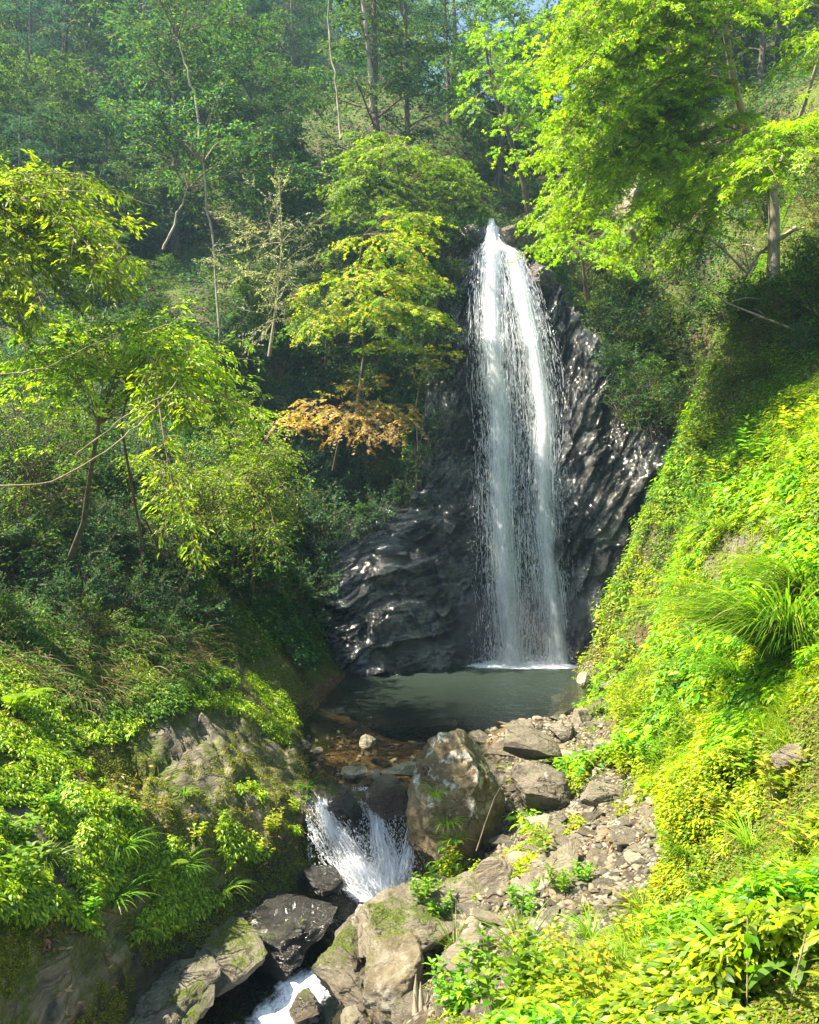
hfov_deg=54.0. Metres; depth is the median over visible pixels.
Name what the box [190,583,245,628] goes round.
shrub
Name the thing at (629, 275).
shrub
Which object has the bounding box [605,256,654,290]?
shrub
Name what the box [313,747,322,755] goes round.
boulder
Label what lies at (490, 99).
shrub
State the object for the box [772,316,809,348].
shrub
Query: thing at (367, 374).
shrub
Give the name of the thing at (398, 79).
slope tree
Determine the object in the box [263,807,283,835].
leafy plant
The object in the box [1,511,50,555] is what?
shrub
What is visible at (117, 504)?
shrub
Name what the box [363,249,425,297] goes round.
shrub
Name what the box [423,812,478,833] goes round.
grass clump
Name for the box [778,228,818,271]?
shrub
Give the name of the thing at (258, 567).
shrub
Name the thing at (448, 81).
slope tree
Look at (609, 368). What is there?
shrub
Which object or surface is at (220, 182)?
pale trunk tree
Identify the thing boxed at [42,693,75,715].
leafy plant
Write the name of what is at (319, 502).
shrub
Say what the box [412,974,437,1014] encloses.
driftwood stump
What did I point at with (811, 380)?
shrub
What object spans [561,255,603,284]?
shrub
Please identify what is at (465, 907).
stone
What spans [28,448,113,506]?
shrub
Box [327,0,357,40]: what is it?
slope tree
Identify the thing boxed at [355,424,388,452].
shrub
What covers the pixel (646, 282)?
shrub
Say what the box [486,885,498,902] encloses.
stone
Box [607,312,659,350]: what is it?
shrub
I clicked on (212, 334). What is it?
shrub
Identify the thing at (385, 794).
boulder
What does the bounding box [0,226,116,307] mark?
shrub
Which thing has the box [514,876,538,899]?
flat rock
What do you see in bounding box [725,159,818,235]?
dead branch
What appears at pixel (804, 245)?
shrub
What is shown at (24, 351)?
shrub
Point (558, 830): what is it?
stone
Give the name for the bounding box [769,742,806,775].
boulder
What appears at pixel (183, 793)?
grass clump
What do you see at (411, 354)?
shrub
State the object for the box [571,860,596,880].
leafy plant
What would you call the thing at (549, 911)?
stone
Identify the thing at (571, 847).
stone
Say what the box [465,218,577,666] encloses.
waterfall
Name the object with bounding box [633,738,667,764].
leafy plant
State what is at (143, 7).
slope tree
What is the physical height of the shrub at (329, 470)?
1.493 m
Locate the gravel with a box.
[306,686,661,1023]
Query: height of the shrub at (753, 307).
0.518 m
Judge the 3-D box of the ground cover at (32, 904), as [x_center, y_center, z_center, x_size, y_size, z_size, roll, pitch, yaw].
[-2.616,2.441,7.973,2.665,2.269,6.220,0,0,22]
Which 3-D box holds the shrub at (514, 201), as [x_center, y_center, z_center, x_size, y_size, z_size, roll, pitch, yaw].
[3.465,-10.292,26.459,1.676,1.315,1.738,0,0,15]
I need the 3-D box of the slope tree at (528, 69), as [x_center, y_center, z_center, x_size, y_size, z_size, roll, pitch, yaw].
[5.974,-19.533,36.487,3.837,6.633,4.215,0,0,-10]
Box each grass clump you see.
[41,836,89,874]
[52,746,80,759]
[73,666,104,675]
[95,873,161,913]
[100,826,163,867]
[162,845,215,883]
[163,785,208,799]
[208,877,256,904]
[292,778,317,791]
[411,782,454,800]
[417,903,469,947]
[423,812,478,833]
[432,830,473,846]
[461,898,585,955]
[551,901,623,940]
[603,646,637,659]
[604,570,818,662]
[604,880,671,921]
[609,696,640,717]
[621,594,653,606]
[629,779,657,801]
[642,514,672,530]
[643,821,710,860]
[648,570,691,591]
[650,688,687,712]
[657,640,757,687]
[661,622,708,652]
[668,769,732,803]
[687,549,818,600]
[696,801,766,855]
[698,513,741,530]
[704,545,775,572]
[727,839,817,884]
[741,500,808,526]
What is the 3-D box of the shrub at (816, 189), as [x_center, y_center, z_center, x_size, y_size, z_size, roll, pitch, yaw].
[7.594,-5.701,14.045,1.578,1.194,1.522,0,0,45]
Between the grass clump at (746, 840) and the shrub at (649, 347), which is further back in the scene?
the shrub at (649, 347)
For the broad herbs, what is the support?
on the ground at (166, 748)
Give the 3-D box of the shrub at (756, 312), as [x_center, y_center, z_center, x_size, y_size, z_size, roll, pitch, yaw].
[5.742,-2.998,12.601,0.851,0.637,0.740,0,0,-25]
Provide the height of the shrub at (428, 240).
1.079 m
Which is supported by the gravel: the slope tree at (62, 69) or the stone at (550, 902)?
the stone at (550, 902)
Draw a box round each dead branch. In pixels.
[659,197,747,273]
[693,277,791,328]
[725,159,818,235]
[737,226,804,293]
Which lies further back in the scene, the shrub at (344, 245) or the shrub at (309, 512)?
the shrub at (344, 245)
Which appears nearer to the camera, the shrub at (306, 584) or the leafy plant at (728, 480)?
the leafy plant at (728, 480)
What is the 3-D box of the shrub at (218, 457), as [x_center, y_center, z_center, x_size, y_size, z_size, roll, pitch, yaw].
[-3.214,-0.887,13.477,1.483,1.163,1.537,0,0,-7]
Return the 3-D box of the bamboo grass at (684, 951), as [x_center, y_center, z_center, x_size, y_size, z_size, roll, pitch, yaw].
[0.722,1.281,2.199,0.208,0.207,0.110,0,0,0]
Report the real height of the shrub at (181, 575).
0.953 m
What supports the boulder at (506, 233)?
on the cliff
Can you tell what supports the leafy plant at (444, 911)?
on the gravel
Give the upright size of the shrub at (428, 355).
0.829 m
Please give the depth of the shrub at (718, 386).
12.95 m
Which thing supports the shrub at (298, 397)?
on the ground at (166, 748)
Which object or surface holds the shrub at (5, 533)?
on the ground at (166, 748)
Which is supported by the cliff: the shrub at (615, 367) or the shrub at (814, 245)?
the shrub at (615, 367)
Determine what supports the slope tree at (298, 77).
on the ground at (166, 748)
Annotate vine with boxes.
[0,334,120,374]
[0,379,177,486]
[23,190,154,205]
[52,172,95,227]
[75,394,249,455]
[143,313,204,333]
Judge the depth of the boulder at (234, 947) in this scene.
6.61 m
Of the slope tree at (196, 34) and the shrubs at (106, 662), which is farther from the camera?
the slope tree at (196, 34)
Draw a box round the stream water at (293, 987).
[247,877,413,1023]
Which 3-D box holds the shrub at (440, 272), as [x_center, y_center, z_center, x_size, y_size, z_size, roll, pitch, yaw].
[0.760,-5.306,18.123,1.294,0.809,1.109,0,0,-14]
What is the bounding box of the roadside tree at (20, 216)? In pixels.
[0,148,157,356]
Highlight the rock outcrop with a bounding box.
[611,171,646,253]
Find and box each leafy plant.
[0,834,56,885]
[8,808,41,842]
[30,777,69,806]
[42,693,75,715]
[68,882,102,916]
[102,791,128,817]
[114,687,136,706]
[187,820,208,843]
[248,830,264,854]
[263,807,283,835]
[286,794,300,814]
[356,500,374,514]
[407,871,435,903]
[412,878,455,916]
[422,949,480,1010]
[439,906,449,917]
[454,925,546,1014]
[500,917,576,994]
[506,881,538,916]
[509,919,560,967]
[525,822,551,853]
[542,862,577,894]
[548,916,617,973]
[560,938,642,996]
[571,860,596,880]
[611,887,667,939]
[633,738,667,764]
[650,719,668,735]
[662,466,675,480]
[668,711,694,745]
[676,393,695,409]
[684,856,725,896]
[685,419,722,454]
[698,784,745,834]
[700,456,732,490]
[719,719,776,779]
[725,472,750,494]
[731,410,765,442]
[733,846,786,877]
[735,427,774,468]
[753,748,811,804]
[769,798,818,853]
[778,398,818,436]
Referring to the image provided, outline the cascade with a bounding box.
[305,787,429,899]
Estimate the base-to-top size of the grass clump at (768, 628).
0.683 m
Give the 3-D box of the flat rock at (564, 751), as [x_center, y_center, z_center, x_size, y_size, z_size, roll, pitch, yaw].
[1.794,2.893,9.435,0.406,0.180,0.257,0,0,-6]
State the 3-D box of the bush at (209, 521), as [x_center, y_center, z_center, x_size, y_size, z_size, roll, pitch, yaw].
[-3.089,0.158,10.610,2.177,2.294,2.441,0,0,0]
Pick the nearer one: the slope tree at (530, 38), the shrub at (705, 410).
the shrub at (705, 410)
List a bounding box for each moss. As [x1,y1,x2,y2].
[0,474,323,1023]
[415,264,818,1023]
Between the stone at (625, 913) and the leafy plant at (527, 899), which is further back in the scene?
the leafy plant at (527, 899)
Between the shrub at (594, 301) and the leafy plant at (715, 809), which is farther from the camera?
the shrub at (594, 301)
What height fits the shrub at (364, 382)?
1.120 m
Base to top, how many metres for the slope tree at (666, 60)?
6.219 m
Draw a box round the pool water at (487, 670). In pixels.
[303,655,587,783]
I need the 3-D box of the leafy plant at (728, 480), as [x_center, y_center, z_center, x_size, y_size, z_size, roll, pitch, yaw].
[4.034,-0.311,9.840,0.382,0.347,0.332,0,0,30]
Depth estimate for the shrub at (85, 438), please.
12.39 m
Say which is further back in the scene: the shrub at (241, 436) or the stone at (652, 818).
the shrub at (241, 436)
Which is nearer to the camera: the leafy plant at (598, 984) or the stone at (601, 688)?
the leafy plant at (598, 984)
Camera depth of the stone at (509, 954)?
4.12 m
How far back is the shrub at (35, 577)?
9.45 m
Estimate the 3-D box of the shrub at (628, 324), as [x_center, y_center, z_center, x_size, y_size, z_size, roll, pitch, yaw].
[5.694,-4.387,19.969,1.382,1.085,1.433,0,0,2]
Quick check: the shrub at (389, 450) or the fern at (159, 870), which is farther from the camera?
the shrub at (389, 450)
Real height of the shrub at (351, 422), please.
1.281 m
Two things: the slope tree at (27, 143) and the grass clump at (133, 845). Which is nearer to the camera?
the grass clump at (133, 845)
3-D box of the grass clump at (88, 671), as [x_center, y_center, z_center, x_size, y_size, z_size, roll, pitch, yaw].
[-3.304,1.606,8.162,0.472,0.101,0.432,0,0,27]
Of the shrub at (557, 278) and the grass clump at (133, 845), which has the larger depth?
the shrub at (557, 278)
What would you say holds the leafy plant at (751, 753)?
on the ground at (166, 748)
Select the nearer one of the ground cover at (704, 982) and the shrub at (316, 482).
the ground cover at (704, 982)
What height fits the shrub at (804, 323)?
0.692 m
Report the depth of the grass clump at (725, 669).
6.69 m
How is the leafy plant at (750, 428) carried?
on the ground at (166, 748)
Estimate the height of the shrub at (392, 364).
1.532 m
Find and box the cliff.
[285,241,679,727]
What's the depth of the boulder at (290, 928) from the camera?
6.99 m
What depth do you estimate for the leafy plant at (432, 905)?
6.05 m
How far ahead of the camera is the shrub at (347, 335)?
20.39 m
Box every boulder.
[129,954,220,1023]
[194,915,267,996]
[235,891,337,988]
[289,987,320,1023]
[301,740,312,754]
[302,865,343,895]
[312,921,368,1016]
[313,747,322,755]
[324,790,368,833]
[335,878,457,957]
[340,765,366,783]
[340,1004,370,1023]
[359,734,375,750]
[362,927,423,1023]
[364,773,407,820]
[369,770,380,779]
[405,728,504,872]
[414,870,479,920]
[440,923,497,977]
[455,224,485,249]
[499,225,517,246]
[510,760,570,812]
[522,263,555,299]
[526,813,561,833]
[548,723,575,741]
[577,672,592,688]
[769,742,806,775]
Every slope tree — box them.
[0,0,28,57]
[0,0,80,138]
[0,0,135,100]
[0,28,131,196]
[0,60,32,166]
[0,79,120,208]
[0,97,62,285]
[53,96,155,241]
[65,227,140,309]
[70,161,170,264]
[72,0,276,254]
[75,2,170,130]
[88,0,236,171]
[97,251,184,340]
[117,0,161,22]
[153,0,225,77]
[177,0,232,64]
[178,0,333,198]
[197,244,292,374]
[203,47,332,256]
[211,0,277,88]
[231,0,338,67]
[250,0,303,52]
[254,0,337,97]
[299,0,456,221]
[304,250,355,387]
[323,0,434,81]
[326,0,408,67]
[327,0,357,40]
[344,0,470,172]
[346,13,415,75]
[348,0,441,93]
[369,0,443,74]
[388,36,436,91]
[407,0,477,126]
[408,0,489,100]
[425,0,578,189]
[431,0,525,122]
[480,49,557,118]
[486,0,607,189]
[489,17,542,110]
[500,16,571,111]
[552,1,614,129]
[561,0,695,123]
[561,65,671,206]
[605,0,745,151]
[627,30,707,101]
[630,1,752,94]
[699,1,755,61]
[718,0,813,81]
[735,0,818,59]
[741,0,786,35]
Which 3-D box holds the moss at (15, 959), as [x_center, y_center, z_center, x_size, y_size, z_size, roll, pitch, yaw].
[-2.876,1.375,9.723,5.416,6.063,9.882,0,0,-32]
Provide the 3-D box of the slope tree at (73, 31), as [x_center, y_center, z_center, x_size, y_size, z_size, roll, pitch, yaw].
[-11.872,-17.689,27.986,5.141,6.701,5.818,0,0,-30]
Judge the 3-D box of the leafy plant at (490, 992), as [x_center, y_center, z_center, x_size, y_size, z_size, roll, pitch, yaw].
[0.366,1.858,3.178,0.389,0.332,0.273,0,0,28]
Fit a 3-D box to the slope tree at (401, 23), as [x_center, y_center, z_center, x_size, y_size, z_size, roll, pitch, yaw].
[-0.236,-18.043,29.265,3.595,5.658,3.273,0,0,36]
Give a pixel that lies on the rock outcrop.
(633, 235)
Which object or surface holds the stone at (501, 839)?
on the gravel
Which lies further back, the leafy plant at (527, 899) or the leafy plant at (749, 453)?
the leafy plant at (749, 453)
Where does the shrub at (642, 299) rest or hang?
on the ground at (166, 748)
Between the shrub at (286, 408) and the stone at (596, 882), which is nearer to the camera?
the stone at (596, 882)
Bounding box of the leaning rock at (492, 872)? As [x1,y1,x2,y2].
[475,856,515,890]
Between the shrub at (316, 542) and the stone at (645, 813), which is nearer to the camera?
the stone at (645, 813)
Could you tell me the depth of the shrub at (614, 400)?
15.96 m
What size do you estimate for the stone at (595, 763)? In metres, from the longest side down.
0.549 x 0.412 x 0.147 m
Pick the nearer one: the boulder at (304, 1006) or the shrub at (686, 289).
the boulder at (304, 1006)
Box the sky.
[323,0,577,121]
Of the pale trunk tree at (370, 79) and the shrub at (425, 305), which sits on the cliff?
the shrub at (425, 305)
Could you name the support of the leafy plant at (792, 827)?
on the ground at (166, 748)
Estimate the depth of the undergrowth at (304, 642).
18.38 m
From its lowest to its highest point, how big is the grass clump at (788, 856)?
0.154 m
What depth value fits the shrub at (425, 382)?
19.94 m
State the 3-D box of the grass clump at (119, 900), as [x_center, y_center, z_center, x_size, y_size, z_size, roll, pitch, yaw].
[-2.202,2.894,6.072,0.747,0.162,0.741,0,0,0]
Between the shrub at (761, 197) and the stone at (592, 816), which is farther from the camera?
the shrub at (761, 197)
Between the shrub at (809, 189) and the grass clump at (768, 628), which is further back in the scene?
the shrub at (809, 189)
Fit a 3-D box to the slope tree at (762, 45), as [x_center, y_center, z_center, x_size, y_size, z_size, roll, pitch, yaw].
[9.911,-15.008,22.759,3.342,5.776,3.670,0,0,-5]
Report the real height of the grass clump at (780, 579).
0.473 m
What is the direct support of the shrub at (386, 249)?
on the ground at (166, 748)
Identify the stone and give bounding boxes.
[380,750,388,755]
[391,989,431,1023]
[430,875,446,885]
[431,996,443,1020]
[456,900,477,917]
[464,1012,475,1018]
[468,729,489,743]
[468,968,497,997]
[472,907,505,925]
[475,1003,497,1016]
[482,741,515,757]
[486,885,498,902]
[487,834,510,845]
[488,763,503,778]
[492,721,506,728]
[497,775,508,783]
[501,965,508,972]
[503,946,534,956]
[504,784,514,792]
[506,841,513,846]
[515,719,533,727]
[523,844,538,851]
[527,813,567,824]
[530,865,543,876]
[539,837,578,869]
[541,905,559,923]
[544,898,556,905]
[548,717,564,720]
[552,826,566,834]
[554,834,570,845]
[559,935,586,947]
[564,707,578,715]
[571,708,592,723]
[577,826,594,836]
[580,720,597,726]
[581,811,604,822]
[585,753,622,766]
[587,742,593,749]
[588,701,604,712]
[592,877,614,887]
[593,905,607,914]
[597,855,607,865]
[598,681,614,690]
[608,872,619,876]
[609,825,640,845]
[612,893,640,908]
[615,856,625,866]
[617,812,636,820]
[618,910,633,920]
[619,818,632,826]
[625,871,634,881]
[629,857,644,866]
[640,809,654,820]
[646,840,657,847]
[649,815,660,828]
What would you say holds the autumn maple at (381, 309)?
on the ground at (166, 748)
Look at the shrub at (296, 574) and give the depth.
14.78 m
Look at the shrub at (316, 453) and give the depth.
18.82 m
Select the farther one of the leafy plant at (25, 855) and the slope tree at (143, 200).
the slope tree at (143, 200)
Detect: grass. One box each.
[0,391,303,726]
[428,366,818,1002]
[642,934,697,990]
[675,909,754,990]
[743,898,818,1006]
[790,919,818,998]
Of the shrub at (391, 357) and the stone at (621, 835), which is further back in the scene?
the shrub at (391, 357)
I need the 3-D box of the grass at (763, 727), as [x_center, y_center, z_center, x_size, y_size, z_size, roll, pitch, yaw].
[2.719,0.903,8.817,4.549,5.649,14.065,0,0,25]
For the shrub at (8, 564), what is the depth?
9.49 m
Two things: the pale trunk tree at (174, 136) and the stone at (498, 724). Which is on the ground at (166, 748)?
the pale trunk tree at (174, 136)
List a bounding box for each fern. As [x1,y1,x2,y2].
[1,687,55,705]
[147,851,187,875]
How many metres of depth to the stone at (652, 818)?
5.63 m
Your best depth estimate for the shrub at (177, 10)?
32.60 m
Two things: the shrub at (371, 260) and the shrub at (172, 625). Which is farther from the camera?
the shrub at (371, 260)
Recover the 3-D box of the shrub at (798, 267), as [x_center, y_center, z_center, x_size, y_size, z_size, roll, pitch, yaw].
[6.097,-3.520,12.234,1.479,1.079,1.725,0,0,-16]
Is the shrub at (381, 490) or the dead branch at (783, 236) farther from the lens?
the shrub at (381, 490)
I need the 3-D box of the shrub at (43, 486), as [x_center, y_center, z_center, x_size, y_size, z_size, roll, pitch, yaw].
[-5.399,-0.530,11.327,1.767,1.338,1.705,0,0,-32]
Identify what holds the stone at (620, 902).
on the gravel
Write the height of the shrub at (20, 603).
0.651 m
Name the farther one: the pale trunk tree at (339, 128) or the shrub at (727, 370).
the pale trunk tree at (339, 128)
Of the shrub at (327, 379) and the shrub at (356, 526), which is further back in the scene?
the shrub at (327, 379)
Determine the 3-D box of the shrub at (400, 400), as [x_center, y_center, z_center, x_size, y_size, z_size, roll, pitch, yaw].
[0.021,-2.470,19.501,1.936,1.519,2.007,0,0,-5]
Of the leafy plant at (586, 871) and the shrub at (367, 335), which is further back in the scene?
the shrub at (367, 335)
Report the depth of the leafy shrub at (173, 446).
6.79 m
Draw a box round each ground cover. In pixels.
[0,639,314,948]
[432,375,818,930]
[444,812,818,1023]
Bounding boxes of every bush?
[0,371,111,586]
[113,438,252,603]
[173,389,314,606]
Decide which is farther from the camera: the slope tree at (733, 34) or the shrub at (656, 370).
the slope tree at (733, 34)
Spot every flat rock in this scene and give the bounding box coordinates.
[380,761,415,776]
[503,723,561,759]
[505,849,527,864]
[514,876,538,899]
[550,695,560,704]
[551,854,577,872]
[560,749,572,754]
[566,833,582,838]
[580,781,622,807]
[586,848,606,866]
[593,739,610,747]
[606,817,619,828]
[623,849,639,864]
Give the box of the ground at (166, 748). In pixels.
[0,0,818,1023]
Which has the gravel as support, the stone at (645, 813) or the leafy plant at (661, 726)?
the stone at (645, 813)
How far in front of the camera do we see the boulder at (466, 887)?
6.14 m
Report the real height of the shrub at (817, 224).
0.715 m
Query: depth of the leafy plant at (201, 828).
7.19 m
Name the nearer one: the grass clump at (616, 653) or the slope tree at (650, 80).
the grass clump at (616, 653)
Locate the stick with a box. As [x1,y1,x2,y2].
[476,787,500,850]
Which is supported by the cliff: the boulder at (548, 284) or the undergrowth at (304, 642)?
the boulder at (548, 284)
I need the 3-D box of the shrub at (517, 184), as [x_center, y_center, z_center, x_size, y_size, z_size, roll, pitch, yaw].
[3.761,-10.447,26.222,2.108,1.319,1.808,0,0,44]
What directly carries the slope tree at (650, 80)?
on the ground at (166, 748)
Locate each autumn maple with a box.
[265,373,429,470]
[271,207,465,424]
[400,344,466,489]
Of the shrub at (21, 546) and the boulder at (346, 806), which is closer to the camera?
the boulder at (346, 806)
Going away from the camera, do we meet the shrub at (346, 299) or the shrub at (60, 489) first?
the shrub at (60, 489)
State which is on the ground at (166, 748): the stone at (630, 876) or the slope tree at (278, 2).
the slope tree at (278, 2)
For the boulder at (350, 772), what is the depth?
9.12 m
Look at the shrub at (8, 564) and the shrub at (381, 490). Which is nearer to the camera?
the shrub at (8, 564)
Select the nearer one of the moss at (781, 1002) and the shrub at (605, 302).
the moss at (781, 1002)
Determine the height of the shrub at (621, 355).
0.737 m
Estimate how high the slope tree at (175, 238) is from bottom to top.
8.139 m
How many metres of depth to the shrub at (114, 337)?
16.32 m
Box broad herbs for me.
[423,402,818,1023]
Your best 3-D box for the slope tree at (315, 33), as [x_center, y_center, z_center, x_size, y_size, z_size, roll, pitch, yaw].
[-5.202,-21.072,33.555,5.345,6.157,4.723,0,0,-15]
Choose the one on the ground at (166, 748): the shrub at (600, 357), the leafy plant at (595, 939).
the leafy plant at (595, 939)
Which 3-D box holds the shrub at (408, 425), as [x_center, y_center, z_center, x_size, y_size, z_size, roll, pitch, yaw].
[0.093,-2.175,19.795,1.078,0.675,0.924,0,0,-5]
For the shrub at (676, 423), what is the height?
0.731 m
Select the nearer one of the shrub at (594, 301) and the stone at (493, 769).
the stone at (493, 769)
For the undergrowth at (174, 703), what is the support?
on the ground at (166, 748)
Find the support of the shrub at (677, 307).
on the ground at (166, 748)
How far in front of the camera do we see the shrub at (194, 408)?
15.83 m
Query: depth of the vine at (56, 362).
6.46 m
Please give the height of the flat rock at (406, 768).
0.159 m
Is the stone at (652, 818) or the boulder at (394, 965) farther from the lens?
the stone at (652, 818)
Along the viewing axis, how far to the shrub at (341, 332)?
20.44 m
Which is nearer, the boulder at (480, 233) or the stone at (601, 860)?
the stone at (601, 860)
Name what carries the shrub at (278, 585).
on the ground at (166, 748)
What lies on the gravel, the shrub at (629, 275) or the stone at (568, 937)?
the stone at (568, 937)
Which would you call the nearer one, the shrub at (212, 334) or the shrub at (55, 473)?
the shrub at (55, 473)
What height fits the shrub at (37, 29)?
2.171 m
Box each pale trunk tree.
[94,66,265,358]
[120,107,352,249]
[134,0,266,146]
[327,0,341,139]
[361,0,375,113]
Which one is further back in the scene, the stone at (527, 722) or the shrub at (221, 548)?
the shrub at (221, 548)
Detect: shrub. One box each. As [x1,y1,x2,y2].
[0,13,60,75]
[0,88,36,137]
[0,116,78,172]
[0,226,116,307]
[0,262,43,313]
[0,295,281,583]
[0,315,78,397]
[0,376,61,430]
[0,395,62,468]
[0,402,49,457]
[0,423,77,504]
[0,427,82,510]
[0,458,85,525]
[0,473,25,520]
[0,483,89,565]
[0,500,28,549]
[0,510,62,574]
[0,512,67,552]
[0,518,65,571]
[0,519,31,553]
[0,524,62,578]
[0,542,81,593]
[0,571,24,607]
[0,580,52,630]
[0,585,49,643]
[0,592,46,638]
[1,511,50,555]
[5,487,80,535]
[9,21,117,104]
[9,541,123,618]
[14,568,77,613]
[21,423,138,481]
[21,504,69,538]
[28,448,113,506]
[29,592,105,640]
[30,392,115,450]
[32,556,121,613]
[37,591,134,641]
[42,500,143,567]
[45,152,123,221]
[47,161,178,259]
[48,491,110,537]
[52,537,128,591]
[58,488,143,543]
[60,512,122,552]
[60,526,131,571]
[70,411,189,489]
[74,492,157,553]
[76,551,169,617]
[81,130,209,212]
[88,505,152,545]
[89,315,160,362]
[96,162,222,255]
[115,283,229,364]
[117,350,220,587]
[118,485,252,577]
[118,525,193,583]
[119,569,202,621]
[120,0,224,43]
[127,532,214,598]
[131,541,202,580]
[134,599,216,645]
[137,441,243,513]
[157,57,248,126]
[162,373,224,424]
[164,572,239,626]
[167,296,257,364]
[173,426,258,487]
[180,513,300,591]
[187,532,239,572]
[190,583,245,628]
[191,154,342,360]
[200,104,292,184]
[206,420,279,457]
[206,510,278,564]
[208,231,310,306]
[209,0,284,85]
[218,546,291,602]
[238,144,335,219]
[244,14,325,65]
[246,308,341,380]
[248,524,294,559]
[256,308,327,365]
[257,438,336,509]
[261,550,303,584]
[263,381,319,422]
[267,372,340,433]
[271,350,348,413]
[273,391,328,440]
[275,482,329,525]
[277,510,344,569]
[278,549,341,603]
[280,423,324,471]
[281,339,332,372]
[281,426,353,475]
[281,466,337,517]
[282,484,343,542]
[284,331,318,363]
[285,444,334,483]
[286,482,370,539]
[287,431,354,479]
[289,393,335,429]
[289,481,378,536]
[290,450,367,506]
[291,558,357,613]
[292,522,350,567]
[294,423,354,467]
[300,288,373,345]
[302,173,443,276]
[305,428,373,471]
[310,434,372,483]
[311,360,357,406]
[311,552,346,584]
[313,211,395,275]
[316,404,375,451]
[319,464,364,507]
[321,288,372,320]
[321,364,401,406]
[322,375,396,427]
[329,361,400,402]
[330,124,437,182]
[330,316,366,346]
[330,408,389,455]
[332,507,385,542]
[334,322,371,345]
[334,467,391,509]
[336,333,377,365]
[336,345,410,403]
[337,483,403,529]
[343,321,408,354]
[343,471,395,503]
[352,333,419,388]
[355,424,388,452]
[361,385,424,432]
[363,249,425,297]
[364,296,395,331]
[364,457,405,486]
[370,429,416,461]
[375,359,422,401]
[376,376,424,435]
[377,231,432,266]
[382,413,421,455]
[387,440,419,477]
[391,461,441,496]
[393,285,438,348]
[393,489,408,506]
[395,331,426,361]
[395,414,422,433]
[395,425,453,464]
[402,483,440,508]
[404,294,436,337]
[405,317,464,349]
[406,374,426,402]
[409,401,455,433]
[411,296,436,319]
[412,230,450,254]
[418,253,462,291]
[420,201,489,275]
[420,332,462,366]
[421,354,456,387]
[424,279,467,311]
[436,256,474,284]
[437,78,484,109]
[462,146,504,180]
[469,101,520,138]
[473,72,517,116]
[479,118,518,157]
[490,176,531,215]
[491,171,547,207]
[492,99,533,127]
[507,175,556,204]
[512,128,540,145]
[526,238,541,255]
[541,258,566,270]
[556,270,573,282]
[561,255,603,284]
[565,196,617,238]
[565,258,608,299]
[565,283,582,298]
[567,297,584,309]
[569,233,613,275]
[574,284,619,319]
[575,280,623,308]
[576,237,617,267]
[577,261,615,293]
[580,285,633,320]
[583,314,608,330]
[585,247,659,285]
[589,329,651,380]
[590,265,658,303]
[590,270,634,297]
[590,279,657,329]
[591,336,647,371]
[594,307,649,334]
[595,345,653,391]
[596,342,643,369]
[596,378,638,414]
[601,362,678,424]
[602,271,637,293]
[602,348,631,375]
[603,285,660,338]
[603,304,652,346]
[603,377,650,396]
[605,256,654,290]
[607,262,648,289]
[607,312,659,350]
[609,319,672,349]
[612,311,660,351]
[613,302,676,343]
[616,354,692,395]
[616,403,638,428]
[617,315,653,340]
[618,332,676,369]
[619,257,666,298]
[623,390,687,441]
[624,374,687,420]
[626,331,656,353]
[629,385,683,426]
[631,338,676,357]
[634,364,688,403]
[638,333,670,355]
[639,232,698,284]
[639,350,674,377]
[641,302,701,350]
[648,223,719,265]
[650,337,697,361]
[653,344,698,382]
[654,297,687,331]
[654,348,693,376]
[662,407,687,435]
[666,360,687,377]
[668,274,710,306]
[675,263,709,284]
[679,286,714,318]
[681,223,715,245]
[686,276,739,327]
[690,393,722,426]
[691,355,713,376]
[692,270,765,318]
[696,368,740,400]
[702,288,773,335]
[707,282,736,303]
[710,83,770,139]
[713,83,762,140]
[715,350,755,386]
[718,266,790,324]
[720,231,767,289]
[734,164,788,227]
[735,294,770,321]
[738,169,781,216]
[743,245,818,309]
[748,135,804,193]
[749,300,781,333]
[765,157,818,204]
[765,303,818,342]
[771,290,814,324]
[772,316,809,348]
[776,304,818,341]
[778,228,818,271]
[780,228,801,253]
[783,186,818,236]
[783,229,817,273]
[789,233,818,256]
[790,184,818,205]
[791,217,818,253]
[794,169,818,203]
[798,42,818,76]
[798,304,818,334]
[803,373,818,400]
[804,146,818,182]
[805,371,818,389]
[808,232,818,252]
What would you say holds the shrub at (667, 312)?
on the ground at (166, 748)
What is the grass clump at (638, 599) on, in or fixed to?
on the ground at (166, 748)
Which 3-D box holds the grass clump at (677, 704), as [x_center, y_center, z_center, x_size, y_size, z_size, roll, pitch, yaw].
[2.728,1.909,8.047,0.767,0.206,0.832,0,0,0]
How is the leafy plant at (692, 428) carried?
on the ground at (166, 748)
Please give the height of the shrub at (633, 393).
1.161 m
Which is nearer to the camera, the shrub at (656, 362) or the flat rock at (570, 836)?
the flat rock at (570, 836)
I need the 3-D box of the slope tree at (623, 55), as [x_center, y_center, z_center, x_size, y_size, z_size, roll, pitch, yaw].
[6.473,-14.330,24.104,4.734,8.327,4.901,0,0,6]
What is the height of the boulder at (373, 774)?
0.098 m
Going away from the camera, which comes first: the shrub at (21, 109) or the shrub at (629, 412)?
the shrub at (629, 412)
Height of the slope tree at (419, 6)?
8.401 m
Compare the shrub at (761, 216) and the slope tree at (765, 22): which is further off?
the slope tree at (765, 22)
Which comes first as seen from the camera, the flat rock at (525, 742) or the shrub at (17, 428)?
the flat rock at (525, 742)
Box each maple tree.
[303,130,500,256]
[449,7,569,228]
[505,0,818,292]
[518,217,648,299]
[681,88,818,227]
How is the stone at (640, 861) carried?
on the gravel
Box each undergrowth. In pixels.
[0,0,818,678]
[0,412,295,727]
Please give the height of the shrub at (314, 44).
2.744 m
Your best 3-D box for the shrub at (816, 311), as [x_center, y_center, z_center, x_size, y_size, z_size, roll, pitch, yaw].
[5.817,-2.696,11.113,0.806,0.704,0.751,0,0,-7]
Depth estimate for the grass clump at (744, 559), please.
7.49 m
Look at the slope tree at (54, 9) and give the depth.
25.55 m

